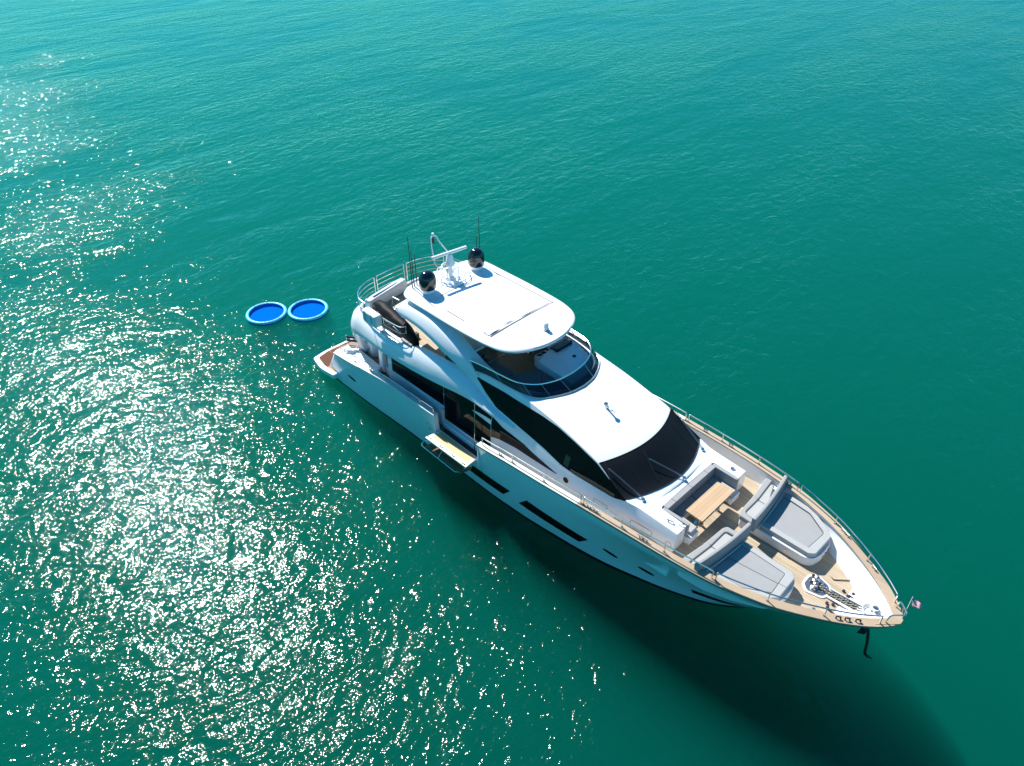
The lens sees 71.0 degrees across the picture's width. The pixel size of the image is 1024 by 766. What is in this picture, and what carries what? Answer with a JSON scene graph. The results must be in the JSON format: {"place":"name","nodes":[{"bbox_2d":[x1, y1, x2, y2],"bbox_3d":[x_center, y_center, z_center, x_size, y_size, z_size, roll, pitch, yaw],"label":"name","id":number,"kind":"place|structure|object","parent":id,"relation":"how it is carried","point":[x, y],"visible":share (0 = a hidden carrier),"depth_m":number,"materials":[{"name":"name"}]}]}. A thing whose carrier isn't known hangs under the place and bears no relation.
{"place":"outdoors","nodes":[
{"label":"outdoors","id":0,"kind":"place"},
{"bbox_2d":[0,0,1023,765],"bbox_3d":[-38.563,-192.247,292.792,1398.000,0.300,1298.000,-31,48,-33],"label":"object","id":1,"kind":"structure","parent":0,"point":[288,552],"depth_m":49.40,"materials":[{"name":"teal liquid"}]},
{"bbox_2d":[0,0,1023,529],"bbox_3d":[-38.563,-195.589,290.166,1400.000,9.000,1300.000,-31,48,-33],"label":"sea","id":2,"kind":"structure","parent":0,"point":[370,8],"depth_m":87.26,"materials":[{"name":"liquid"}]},
{"bbox_2d":[246,301,286,325],"bbox_3d":[-13.178,-3.744,38.524,2.161,0.234,2.161,-31,48,-33],"label":"inflatable ring","id":3,"kind":"object","parent":2,"relation":"on","point":[270,313],"visible":1,"depth_m":38.58,"materials":[{"name":"plastic"}]},
{"bbox_2d":[288,299,328,321],"bbox_3d":[-11.016,-3.957,38.796,2.161,0.234,2.161,-31,48,-33],"label":"inflatable ring","id":4,"kind":"object","parent":2,"relation":"on","point":[308,310],"visible":1,"depth_m":38.81,"materials":[{"name":"plastic"}]},
{"bbox_2d":[314,217,913,634],"bbox_3d":[1.512,0.744,27.024,7.043,9.987,26.265,-31,48,-33],"label":"motor yacht","id":5,"kind":"object","parent":2,"relation":"on","point":[506,389],"visible":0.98,"depth_m":25.42,"materials":[{"name":"white plastic"}]},
{"bbox_2d":[343,336,358,352],"bbox_3d":[-7.370,-1.776,32.822,0.581,0.695,0.572,7,39,9],"label":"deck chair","id":6,"kind":"object","parent":5,"relation":"on","point":[350,347],"visible":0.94,"depth_m":32.85,"materials":[{"name":"white fabric"}]},
{"bbox_2d":[362,307,382,331],"bbox_3d":[-5.611,-2.500,28.937,0.434,0.950,1.035,-31,48,-33],"label":"life raft canister","id":7,"kind":"object","parent":5,"relation":"attached to","point":[372,317],"visible":1,"depth_m":28.62,"materials":[{"name":"plastic"}]},
{"bbox_2d":[372,300,418,346],"bbox_3d":[-4.747,-2.448,29.231,0.990,0.879,3.460,-31,48,-33],"label":"covered tender","id":8,"kind":"object","parent":5,"relation":"on","point":[387,311],"visible":0.82,"depth_m":28.83,"materials":[{"name":"black fabric"}]},
{"bbox_2d":[663,463,739,544],"bbox_3d":[6.206,3.963,23.709,3.133,0.890,1.200,-31,48,-33],"label":"lounge sofa","id":9,"kind":"object","parent":5,"relation":"on","point":[681,502],"visible":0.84,"depth_m":23.91,"materials":[{"name":"grey fabric"}]},
{"bbox_2d":[686,482,733,526],"bbox_3d":[6.471,4.123,23.640,1.868,0.717,0.650,-31,48,-33],"label":"dining table","id":10,"kind":"object","parent":5,"relation":"on","point":[711,500],"visible":1,"depth_m":23.43,"materials":[{"name":"brown wood"}]},
{"bbox_2d":[678,522,794,608],"bbox_3d":[6.912,5.553,21.619,2.547,0.969,2.885,-31,48,-33],"label":"sun lounger","id":11,"kind":"object","parent":5,"relation":"on","point":[729,552],"visible":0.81,"depth_m":21.56,"materials":[{"name":"fabric"}]},
{"bbox_2d":[738,474,830,565],"bbox_3d":[8.921,4.360,23.138,2.547,0.969,2.919,-31,48,-33],"label":"sun lounger","id":12,"kind":"object","parent":5,"relation":"on","point":[781,520],"visible":1,"depth_m":22.91,"materials":[{"name":"fabric"}]},
{"bbox_2d":[863,628,871,658],"bbox_3d":[10.846,7.944,21.957,1.681,2.981,0.239,-20,42,-24],"label":"anchor chain","id":13,"kind":"object","parent":5,"relation":"hanging from","point":[866,644],"visible":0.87,"depth_m":22.08,"materials":[{"name":"metal"}]},
{"bbox_2d":[862,603,873,614],"bbox_3d":[10.296,6.543,20.742,0.402,0.077,0.348,-31,48,-33],"label":"rope coil","id":14,"kind":"object","parent":5,"relation":"on","point":[866,605],"visible":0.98,"depth_m":20.79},
{"bbox_2d":[912,599,921,608],"bbox_3d":[11.045,6.036,19.564,0.275,0.147,0.184,6,39,7],"label":"ensign","id":15,"kind":"object","parent":5,"relation":"attached to","point":[917,604],"visible":1,"depth_m":19.57,"materials":[{"name":"multicoloured fabric"}]}
]}

